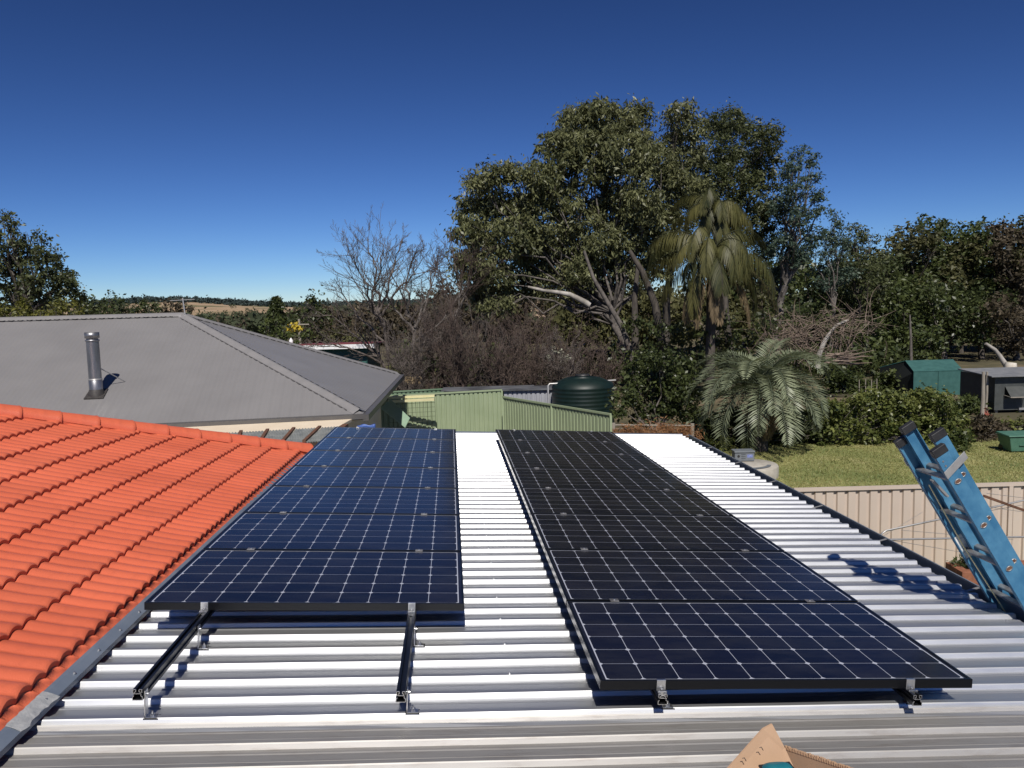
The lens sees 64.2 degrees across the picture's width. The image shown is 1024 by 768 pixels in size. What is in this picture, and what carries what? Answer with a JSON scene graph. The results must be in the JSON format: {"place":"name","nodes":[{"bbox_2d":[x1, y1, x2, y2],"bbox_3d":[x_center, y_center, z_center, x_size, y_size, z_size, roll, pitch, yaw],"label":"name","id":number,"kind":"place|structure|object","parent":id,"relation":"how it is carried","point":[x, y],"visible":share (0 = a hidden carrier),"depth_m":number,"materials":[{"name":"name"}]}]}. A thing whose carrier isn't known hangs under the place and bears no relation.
{"place":"outdoors","nodes":[
{"label":"outdoors","id":0,"kind":"place"},
{"bbox_2d":[0,404,313,757],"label":"tiled house","id":1,"kind":"structure","parent":0,"point":[109,527],"depth_m":5.61,"materials":[{"name":"tile"}]},
{"bbox_2d":[0,298,403,442],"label":"grey house","id":2,"kind":"structure","parent":0,"point":[181,369],"depth_m":17.27,"materials":[{"name":"silver metal"}]},
{"bbox_2d":[289,338,388,366],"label":"weatherboard house","id":3,"kind":"structure","parent":0,"point":[357,346],"depth_m":42.01,"materials":[{"name":"white paint"}]},
{"bbox_2d":[0,0,1023,303],"label":"sky","id":4,"kind":"structure","parent":0,"point":[190,148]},
{"bbox_2d":[4,299,1023,444],"bbox_3d":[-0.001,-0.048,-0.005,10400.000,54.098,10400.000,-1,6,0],"label":"ground","id":5,"kind":"structure","parent":0,"point":[967,358],"depth_m":54.05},
{"bbox_2d":[0,296,59,316],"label":"garden tree","id":6,"kind":"object","parent":5,"relation":"on","point":[23,310],"visible":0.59,"depth_m":34.85,"materials":[{"name":"green plant"}]},
{"bbox_2d":[0,208,93,316],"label":"spreading tree","id":7,"kind":"object","parent":5,"relation":"on","point":[15,264],"visible":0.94,"depth_m":58.34,"materials":[{"name":"green plant"}]},
{"bbox_2d":[41,294,89,315],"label":"garden tree","id":8,"kind":"object","parent":5,"relation":"on","point":[60,305],"visible":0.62,"depth_m":37.49,"materials":[{"name":"green plant"}]},
{"bbox_2d":[90,289,138,313],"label":"garden tree","id":9,"kind":"object","parent":5,"relation":"on","point":[123,309],"visible":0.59,"depth_m":83.95,"materials":[{"name":"green plant"}]},
{"bbox_2d":[46,294,470,309],"bbox_3d":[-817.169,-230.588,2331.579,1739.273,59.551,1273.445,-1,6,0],"label":"wooded ridge","id":10,"kind":"structure","parent":5,"relation":"on","point":[217,300],"depth_m":2057.41,"materials":[{"name":"plant"}]},
{"bbox_2d":[2,299,536,336],"bbox_3d":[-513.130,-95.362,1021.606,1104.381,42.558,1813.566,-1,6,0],"label":"distant trees","id":11,"kind":"object","parent":5,"relation":"on","point":[256,319],"visible":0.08,"depth_m":196.92,"materials":[{"name":"plant"}]},
{"bbox_2d":[264,295,288,337],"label":"pine tree","id":12,"kind":"object","parent":5,"relation":"on","point":[276,306],"visible":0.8,"depth_m":138.44,"materials":[{"name":"green plant"}]},
{"bbox_2d":[229,424,347,445],"bbox_3d":[-3.993,2.173,12.578,2.976,2.766,1.730,-2,6,-10],"label":"lean to","id":13,"kind":"object","parent":5,"relation":"on","point":[314,434],"visible":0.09,"depth_m":12.89,"materials":[{"name":"metal"}]},
{"bbox_2d":[283,285,337,334],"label":"garden tree","id":14,"kind":"object","parent":5,"relation":"on","point":[313,301],"visible":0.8,"depth_m":79.46,"materials":[{"name":"green plant"}]},
{"bbox_2d":[297,293,385,367],"bbox_3d":[-8.100,-1.602,38.642,4.752,5.345,2.512,-4,6,-23],"label":"leafless tree","id":15,"kind":"object","parent":5,"relation":"on","point":[375,346],"visible":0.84,"depth_m":38.54,"materials":[{"name":"plant"}]},
{"bbox_2d":[316,204,433,368],"bbox_3d":[-6.130,-3.612,37.199,5.299,9.483,5.698,-1,6,0],"label":"leafless tree","id":16,"kind":"object","parent":5,"relation":"on","point":[376,313],"visible":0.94,"depth_m":37.58,"materials":[{"name":"plant"}]},
{"bbox_2d":[362,230,461,388],"bbox_3d":[-4.505,-2.937,37.209,4.869,8.052,4.199,-3,6,-17],"label":"leafless tree","id":17,"kind":"object","parent":5,"relation":"on","point":[407,305],"visible":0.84,"depth_m":36.82,"materials":[{"name":"grey plant"}]},
{"bbox_2d":[378,289,445,390],"bbox_3d":[-4.027,-1.185,33.313,2.682,5.343,2.303,-4,6,-27],"label":"leafless shrub","id":18,"kind":"object","parent":5,"relation":"on","point":[415,373],"visible":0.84,"depth_m":33.05,"materials":[{"name":"plant"}]},
{"bbox_2d":[397,296,470,388],"bbox_3d":[-3.258,-1.151,34.046,3.230,5.083,3.354,-1,6,0],"label":"leafless shrub","id":19,"kind":"object","parent":5,"relation":"on","point":[432,372],"visible":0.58,"depth_m":33.90,"materials":[{"name":"plant"}]},
{"bbox_2d":[415,285,493,385],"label":"leafless shrub","id":20,"kind":"object","parent":5,"relation":"on","point":[434,312],"visible":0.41,"depth_m":43.85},
{"bbox_2d":[425,281,488,388],"bbox_3d":[-2.074,-1.369,33.166,2.410,5.629,2.978,3,7,37],"label":"leafless shrub","id":21,"kind":"object","parent":5,"relation":"on","point":[461,378],"visible":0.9,"depth_m":32.80,"materials":[{"name":"plant"}]},
{"bbox_2d":[396,278,518,345],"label":"round tree","id":22,"kind":"object","parent":5,"relation":"on","point":[433,293],"visible":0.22,"depth_m":61.31,"materials":[{"name":"brown plant"}]},
{"bbox_2d":[422,228,509,374],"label":"leafless tree","id":23,"kind":"object","parent":5,"relation":"on","point":[459,278],"visible":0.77,"depth_m":40.64,"materials":[{"name":"brown plant"}]},
{"bbox_2d":[442,287,522,386],"bbox_3d":[-1.155,-1.479,35.139,3.413,5.417,3.038,4,8,43],"label":"leafless shrub","id":24,"kind":"object","parent":5,"relation":"on","point":[478,378],"visible":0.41,"depth_m":35.00,"materials":[{"name":"plant"}]},
{"bbox_2d":[381,389,611,431],"bbox_3d":[-0.150,1.302,24.443,8.129,1.925,3.139,2,7,30],"label":"green fence","id":25,"kind":"object","parent":5,"relation":"on","point":[485,410],"visible":0.53,"depth_m":25.51,"materials":[{"name":"green metal"}]},
{"bbox_2d":[388,394,435,428],"bbox_3d":[-3.025,1.268,24.836,1.418,1.865,0.325,-1,6,0],"label":"trellis","id":26,"kind":"object","parent":25,"relation":"attached to","point":[411,400],"visible":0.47,"depth_m":24.71,"materials":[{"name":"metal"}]},
{"bbox_2d":[469,321,530,385],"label":"leafless shrub","id":27,"kind":"object","parent":5,"relation":"on","point":[502,372],"visible":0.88,"depth_m":33.86,"materials":[{"name":"plant"}]},
{"bbox_2d":[0,431,1023,767],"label":"patio roof","id":28,"kind":"structure","parent":5,"relation":"on","point":[502,673],"depth_m":3.73,"materials":[{"name":"paint"}]},
{"bbox_2d":[132,437,350,719],"bbox_3d":[-1.805,0.981,7.336,0.102,0.182,8.042,1,4,-4],"label":"mounting rail","id":29,"kind":"object","parent":28,"relation":"on","point":[146,684],"visible":0.45,"depth_m":3.71,"materials":[{"name":"metal"}]},
{"bbox_2d":[144,549,463,610],"bbox_3d":[-1.114,1.130,4.774,1.650,0.042,0.992,1,4,-4],"label":"solar panel","id":30,"kind":"object","parent":29,"relation":"attached to","point":[333,580],"visible":1,"depth_m":4.64,"materials":[{"name":"blue glass"}]},
{"bbox_2d":[203,512,461,550],"bbox_3d":[-1.190,1.053,5.780,1.650,0.040,0.992,1,4,-4],"label":"solar panel","id":31,"kind":"object","parent":29,"relation":"attached to","point":[327,531],"visible":0.77,"depth_m":5.71,"materials":[{"name":"blue glass"}]},
{"bbox_2d":[243,486,459,514],"bbox_3d":[-1.266,0.976,6.787,1.650,0.042,0.992,1,4,-4],"label":"solar panel","id":32,"kind":"object","parent":29,"relation":"attached to","point":[352,500],"visible":0.79,"depth_m":6.73,"materials":[{"name":"blue glass"}]},
{"bbox_2d":[272,466,458,487],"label":"solar panel","id":33,"kind":"object","parent":29,"relation":"attached to","point":[349,476],"visible":0.78,"depth_m":7.75,"materials":[{"name":"blue glass"}]},
{"bbox_2d":[294,450,457,467],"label":"solar panel","id":34,"kind":"object","parent":29,"relation":"attached to","point":[379,458],"visible":0.81,"depth_m":8.76,"materials":[{"name":"blue glass"}]},
{"bbox_2d":[311,437,456,451],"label":"solar panel","id":35,"kind":"object","parent":29,"relation":"attached to","point":[385,444],"visible":0.73,"depth_m":9.78,"materials":[{"name":"blue glass"}]},
{"bbox_2d":[325,427,455,439],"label":"solar panel","id":36,"kind":"object","parent":29,"relation":"attached to","point":[397,433],"visible":0.84,"depth_m":10.79,"materials":[{"name":"blue glass"}]},
{"bbox_2d":[396,428,435,714],"bbox_3d":[-0.737,1.002,7.403,0.102,0.170,8.072,1,4,-4],"label":"mounting rail","id":37,"kind":"object","parent":28,"relation":"on","point":[402,691],"visible":0.46,"depth_m":3.76,"materials":[{"name":"metal"}]},
{"bbox_2d":[513,429,674,708],"bbox_3d":[0.356,1.021,7.499,0.102,0.156,8.167,1,4,-4],"label":"mounting rail","id":38,"kind":"object","parent":28,"relation":"on","point":[659,693],"visible":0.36,"depth_m":3.47,"materials":[{"name":"metal"}]},
{"bbox_2d":[495,429,625,441],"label":"solar panel","id":39,"kind":"object","parent":38,"relation":"attached to","point":[552,435],"visible":0.85,"depth_m":11.02,"materials":[{"name":"black glass"}]},
{"bbox_2d":[500,440,644,454],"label":"solar panel","id":40,"kind":"object","parent":38,"relation":"attached to","point":[575,447],"visible":0.85,"depth_m":10.02,"materials":[{"name":"black glass"}]},
{"bbox_2d":[505,452,666,469],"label":"solar panel","id":41,"kind":"object","parent":38,"relation":"attached to","point":[580,461],"visible":0.88,"depth_m":9.00,"materials":[{"name":"black glass"}]},
{"bbox_2d":[511,468,695,490],"bbox_3d":[0.854,0.946,8.031,1.650,0.040,0.992,1,4,-4],"label":"solar panel","id":42,"kind":"object","parent":38,"relation":"attached to","point":[594,478],"visible":0.84,"depth_m":7.99,"materials":[{"name":"black glass"}]},
{"bbox_2d":[530,514,784,552],"bbox_3d":[1.006,1.101,6.019,1.650,0.040,0.992,1,4,-4],"label":"solar panel","id":43,"kind":"object","parent":38,"relation":"on","point":[641,532],"visible":0.79,"depth_m":5.96,"materials":[{"name":"black glass"}]},
{"bbox_2d":[603,441,921,705],"bbox_3d":[1.457,1.042,7.571,0.102,0.143,8.192,1,4,-4],"label":"mounting rail","id":44,"kind":"object","parent":28,"relation":"on","point":[910,694],"visible":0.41,"depth_m":3.55,"materials":[{"name":"metal"}]},
{"bbox_2d":[520,488,733,516],"bbox_3d":[0.930,1.024,7.025,1.650,0.042,0.992,1,4,-4],"label":"solar panel","id":45,"kind":"object","parent":44,"relation":"attached to","point":[610,501],"visible":0.84,"depth_m":6.97,"materials":[{"name":"black glass"}]},
{"bbox_2d":[545,549,857,606],"bbox_3d":[1.081,1.178,5.013,1.650,0.041,0.992,1,4,-4],"label":"solar panel","id":46,"kind":"object","parent":44,"relation":"attached to","point":[685,575],"visible":0.84,"depth_m":4.93,"materials":[{"name":"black glass"}]},
{"bbox_2d":[567,601,972,689],"bbox_3d":[1.157,1.255,4.007,1.650,0.040,0.992,1,4,-4],"label":"solar panel","id":47,"kind":"object","parent":44,"relation":"on","point":[635,645],"visible":1,"depth_m":3.87,"materials":[{"name":"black glass"}]},
{"bbox_2d":[727,724,852,767],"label":"cardboard box","id":48,"kind":"object","parent":28,"relation":"on","point":[764,745],"visible":1,"depth_m":2.41,"materials":[{"name":"brown cardboard"}]},
{"bbox_2d":[893,420,1023,612],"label":"extension ladder","id":49,"kind":"object","parent":28,"relation":"attached to","point":[960,506],"visible":0.91,"depth_m":4.88,"materials":[{"name":"blue plastic"}]},
{"bbox_2d":[287,281,746,345],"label":"distant scrub","id":50,"kind":"object","parent":5,"relation":"on","point":[391,315],"visible":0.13,"depth_m":91.84,"materials":[{"name":"green plant"}]},
{"bbox_2d":[484,300,565,384],"bbox_3d":[0.659,-1.564,38.110,3.189,4.900,3.266,-6,7,-35],"label":"leafless shrub","id":51,"kind":"object","parent":5,"relation":"on","point":[527,340],"visible":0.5,"depth_m":37.98,"materials":[{"name":"plant"}]},
{"bbox_2d":[501,385,551,403],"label":"garden shed","id":52,"kind":"structure","parent":5,"relation":"on","point":[536,393],"depth_m":28.20,"materials":[{"name":"grey metal"}]},
{"bbox_2d":[504,309,573,385],"bbox_3d":[0.798,-1.023,35.093,3.133,4.404,3.090,-6,8,-40],"label":"leafless shrub","id":53,"kind":"object","parent":5,"relation":"on","point":[534,377],"visible":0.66,"depth_m":35.03,"materials":[{"name":"plant"}]},
{"bbox_2d":[535,324,585,385],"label":"leafless shrub","id":54,"kind":"object","parent":5,"relation":"on","point":[569,371],"visible":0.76,"depth_m":34.76,"materials":[{"name":"plant"}]},
{"bbox_2d":[439,92,686,366],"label":"eucalyptus tree","id":55,"kind":"object","parent":5,"relation":"on","point":[542,254],"visible":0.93,"depth_m":42.29,"materials":[{"name":"green plant"}]},
{"bbox_2d":[533,305,599,380],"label":"leafless shrub","id":56,"kind":"object","parent":5,"relation":"on","point":[583,333],"visible":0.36,"depth_m":40.11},
{"bbox_2d":[547,373,615,422],"bbox_3d":[2.415,0.759,27.721,2.108,2.218,2.108,3,8,40],"label":"water tank","id":57,"kind":"object","parent":5,"relation":"on","point":[585,391],"visible":0.43,"depth_m":26.84,"materials":[{"name":"green plastic"}]},
{"bbox_2d":[556,323,610,376],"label":"leafless shrub","id":58,"kind":"object","parent":5,"relation":"on","point":[586,370],"visible":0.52,"depth_m":36.80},
{"bbox_2d":[588,337,631,390],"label":"leafless shrub","id":59,"kind":"object","parent":5,"relation":"on","point":[608,372],"visible":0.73,"depth_m":37.96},
{"bbox_2d":[583,250,640,394],"bbox_3d":[4.951,-2.969,39.916,2.873,7.132,0.340,-1,6,0],"label":"leaning tree","id":60,"kind":"object","parent":5,"relation":"on","point":[613,312],"visible":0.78,"depth_m":39.77,"materials":[{"name":"brown plant"}]},
{"bbox_2d":[631,267,639,382],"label":"leaning tree","id":61,"kind":"object","parent":5,"relation":"on","point":[635,341],"visible":0.35,"depth_m":40.74,"materials":[{"name":"brown plant"}]},
{"bbox_2d":[628,250,667,377],"bbox_3d":[6.714,-3.011,39.917,2.056,7.092,0.520,-1,6,0],"label":"leaning tree","id":62,"kind":"object","parent":5,"relation":"on","point":[652,299],"visible":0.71,"depth_m":39.68,"materials":[{"name":"brown plant"}]},
{"bbox_2d":[612,423,693,436],"bbox_3d":[4.065,1.654,23.494,2.488,1.197,0.118,-2,6,-10],"label":"wire fence","id":63,"kind":"object","parent":5,"relation":"on","point":[614,425],"visible":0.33,"depth_m":23.35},
{"bbox_2d":[612,416,704,438],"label":"dry vine","id":64,"kind":"object","parent":63,"relation":"on","point":[646,430],"visible":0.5,"depth_m":23.11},
{"bbox_2d":[536,277,786,353],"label":"dark thicket","id":65,"kind":"object","parent":5,"relation":"on","point":[562,319],"visible":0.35,"depth_m":67.72,"materials":[{"name":"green plant"}]},
{"bbox_2d":[391,308,941,389],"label":"undergrowth","id":66,"kind":"object","parent":5,"relation":"on","point":[891,357],"visible":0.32,"depth_m":40.39,"materials":[{"name":"green plant"}]},
{"bbox_2d":[638,96,724,368],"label":"eucalyptus tree","id":67,"kind":"object","parent":5,"relation":"on","point":[681,176],"visible":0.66,"depth_m":43.37,"materials":[{"name":"green plant"}]},
{"bbox_2d":[639,226,777,399],"bbox_3d":[8.712,-3.019,36.322,5.896,7.693,4.983,-1,6,0],"label":"drooping palm","id":68,"kind":"object","parent":5,"relation":"on","point":[736,263],"visible":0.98,"depth_m":35.18,"materials":[{"name":"green plant"}]},
{"bbox_2d":[669,187,753,387],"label":"drooping palm","id":69,"kind":"object","parent":5,"relation":"on","point":[717,215],"visible":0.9,"depth_m":40.44,"materials":[{"name":"green plant"}]},
{"bbox_2d":[685,97,798,349],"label":"eucalyptus tree","id":70,"kind":"object","parent":5,"relation":"on","point":[749,175],"visible":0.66,"depth_m":48.37,"materials":[{"name":"green plant"}]},
{"bbox_2d":[680,403,836,447],"bbox_3d":[7.940,1.199,26.150,5.275,1.355,2.316,-1,6,0],"label":"dark hedge","id":71,"kind":"object","parent":5,"relation":"on","point":[808,437],"visible":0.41,"depth_m":25.67,"materials":[{"name":"green plant"}]},
{"bbox_2d":[746,141,831,365],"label":"eucalyptus tree","id":72,"kind":"object","parent":5,"relation":"on","point":[788,266],"visible":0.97,"depth_m":46.93,"materials":[{"name":"green plant"}]},
{"bbox_2d":[751,291,826,370],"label":"woodland tree","id":73,"kind":"object","parent":5,"relation":"on","point":[806,310],"visible":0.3,"depth_m":48.18,"materials":[{"name":"green plant"}]},
{"bbox_2d":[729,287,898,374],"bbox_3d":[13.081,-2.311,36.103,7.798,4.426,4.529,-1,6,0],"label":"brush heap","id":74,"kind":"object","parent":5,"relation":"on","point":[845,358],"visible":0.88,"depth_m":35.67,"materials":[{"name":"brown wood"}]},
{"bbox_2d":[785,265,851,347],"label":"woodland tree","id":75,"kind":"object","parent":5,"relation":"on","point":[800,283],"visible":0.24,"depth_m":54.50,"materials":[{"name":"green plant"}]},
{"bbox_2d":[799,208,864,351],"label":"slender tree","id":76,"kind":"object","parent":5,"relation":"on","point":[827,282],"visible":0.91,"depth_m":49.44,"materials":[{"name":"green plant"}]},
{"bbox_2d":[795,287,871,353],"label":"woodland tree","id":77,"kind":"object","parent":5,"relation":"on","point":[814,304],"visible":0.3,"depth_m":49.99,"materials":[{"name":"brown plant"}]},
{"bbox_2d":[819,366,900,394],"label":"bush","id":78,"kind":"object","parent":5,"relation":"on","point":[840,381],"visible":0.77,"depth_m":38.47,"materials":[{"name":"green plant"}]},
{"bbox_2d":[821,309,899,361],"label":"woodland tree","id":79,"kind":"object","parent":5,"relation":"on","point":[860,340],"visible":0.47,"depth_m":50.15,"materials":[{"name":"green plant"}]},
{"bbox_2d":[826,222,896,352],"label":"slender tree","id":80,"kind":"object","parent":5,"relation":"on","point":[875,269],"visible":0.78,"depth_m":51.47,"materials":[{"name":"green plant"}]},
{"bbox_2d":[706,246,1023,347],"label":"distant wood","id":81,"kind":"object","parent":5,"relation":"on","point":[790,285],"visible":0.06,"depth_m":72.43,"materials":[{"name":"green plant"}]},
{"bbox_2d":[855,248,909,345],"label":"woodland tree","id":82,"kind":"object","parent":5,"relation":"on","point":[894,271],"visible":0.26,"depth_m":55.89,"materials":[{"name":"green plant"}]},
{"bbox_2d":[810,380,975,446],"bbox_3d":[12.047,0.884,25.737,5.372,1.850,2.354,-1,6,0],"label":"hedge","id":83,"kind":"object","parent":5,"relation":"on","point":[875,416],"visible":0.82,"depth_m":25.33,"materials":[{"name":"green plant"}]},
{"bbox_2d":[871,229,917,340],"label":"woodland tree","id":84,"kind":"object","parent":5,"relation":"on","point":[890,239],"visible":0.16,"depth_m":58.84,"materials":[{"name":"green plant"}]},
{"bbox_2d":[872,266,952,359],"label":"woodland tree","id":85,"kind":"object","parent":5,"relation":"on","point":[902,288],"visible":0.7,"depth_m":53.02,"materials":[{"name":"green plant"}]},
{"bbox_2d":[884,218,947,336],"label":"woodland tree","id":86,"kind":"object","parent":5,"relation":"on","point":[932,238],"visible":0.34,"depth_m":58.60,"materials":[{"name":"green plant"}]},
{"bbox_2d":[880,359,961,394],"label":"shed","id":87,"kind":"structure","parent":5,"relation":"on","point":[929,373],"depth_m":37.02,"materials":[{"name":"green metal"}]},
{"bbox_2d":[897,324,950,359],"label":"woodland tree","id":88,"kind":"object","parent":5,"relation":"on","point":[933,342],"visible":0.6,"depth_m":50.06,"materials":[{"name":"green plant"}]},
{"bbox_2d":[905,212,961,317],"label":"woodland tree","id":89,"kind":"object","parent":5,"relation":"on","point":[944,225],"visible":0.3,"depth_m":59.58,"materials":[{"name":"green plant"}]},
{"bbox_2d":[908,275,985,359],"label":"woodland tree","id":90,"kind":"object","parent":5,"relation":"on","point":[947,319],"visible":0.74,"depth_m":54.36,"materials":[{"name":"green plant"}]},
{"bbox_2d":[933,232,991,352],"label":"woodland tree","id":91,"kind":"object","parent":5,"relation":"on","point":[958,274],"visible":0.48,"depth_m":58.89,"materials":[{"name":"green plant"}]},
{"bbox_2d":[953,392,991,414],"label":"leafy shrub","id":92,"kind":"object","parent":5,"relation":"on","point":[971,406],"visible":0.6,"depth_m":30.86,"materials":[{"name":"green plant"}]},
{"bbox_2d":[942,284,1019,359],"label":"woodland tree","id":93,"kind":"object","parent":5,"relation":"on","point":[979,338],"visible":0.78,"depth_m":53.59,"materials":[{"name":"green plant"}]},
{"bbox_2d":[944,213,1023,351],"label":"woodland tree","id":94,"kind":"object","parent":5,"relation":"on","point":[977,226],"visible":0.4,"depth_m":59.30,"materials":[{"name":"green plant"}]},
{"bbox_2d":[957,408,1018,441],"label":"brown shrub","id":95,"kind":"object","parent":5,"relation":"on","point":[984,426],"visible":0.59,"depth_m":25.57,"materials":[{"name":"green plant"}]},
{"bbox_2d":[958,367,1023,412],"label":"shed","id":96,"kind":"structure","parent":5,"relation":"on","point":[1005,388],"depth_m":31.08,"materials":[{"name":"metal"}]},
{"bbox_2d":[968,291,1023,359],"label":"woodland tree","id":97,"kind":"object","parent":5,"relation":"on","point":[1014,337],"visible":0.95,"depth_m":53.07,"materials":[{"name":"green plant"}]},
{"bbox_2d":[971,218,1023,352],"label":"woodland tree","id":98,"kind":"object","parent":5,"relation":"on","point":[1014,280],"visible":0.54,"depth_m":58.19,"materials":[{"name":"green plant"}]},
{"bbox_2d":[724,441,1023,487],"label":"lawn","id":99,"kind":"structure","parent":0,"point":[823,482],"depth_m":22.20,"materials":[{"name":"plant"}]},
{"bbox_2d":[604,345,706,430],"bbox_3d":[4.445,0.425,25.271,3.386,3.309,2.704,-1,6,0],"label":"bushy tree","id":100,"kind":"object","parent":99,"relation":"on","point":[665,392],"visible":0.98,"depth_m":25.19,"materials":[{"name":"green plant"}]},
{"bbox_2d":[741,459,778,478],"bbox_3d":[6.129,2.239,21.425,1.652,0.342,1.652,-1,6,0],"label":"concrete lid","id":101,"kind":"object","parent":99,"relation":"on","point":[769,468],"visible":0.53,"depth_m":21.01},
{"bbox_2d":[685,338,846,454],"bbox_3d":[7.559,0.332,24.748,4.700,3.406,5.023,-1,6,0],"label":"feather palm","id":102,"kind":"object","parent":99,"relation":"on","point":[760,407],"visible":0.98,"depth_m":23.86,"materials":[{"name":"green plant"}]},
{"bbox_2d":[793,482,1023,567],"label":"beige fence","id":103,"kind":"object","parent":99,"relation":"on","point":[880,509],"visible":0.17,"depth_m":12.24,"materials":[{"name":"metal"}]},
{"bbox_2d":[881,493,1023,551],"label":"clothes line","id":104,"kind":"object","parent":99,"relation":"on","point":[995,500],"visible":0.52,"depth_m":9.53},
{"bbox_2d":[949,425,980,452],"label":"green shrub","id":105,"kind":"object","parent":99,"relation":"on","point":[959,439],"visible":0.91,"depth_m":23.95,"materials":[{"name":"green plant"}]},
{"bbox_2d":[995,430,1023,451],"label":"storage box","id":106,"kind":"object","parent":99,"relation":"on","point":[1012,441],"visible":1,"depth_m":23.50,"materials":[{"name":"green plastic"}]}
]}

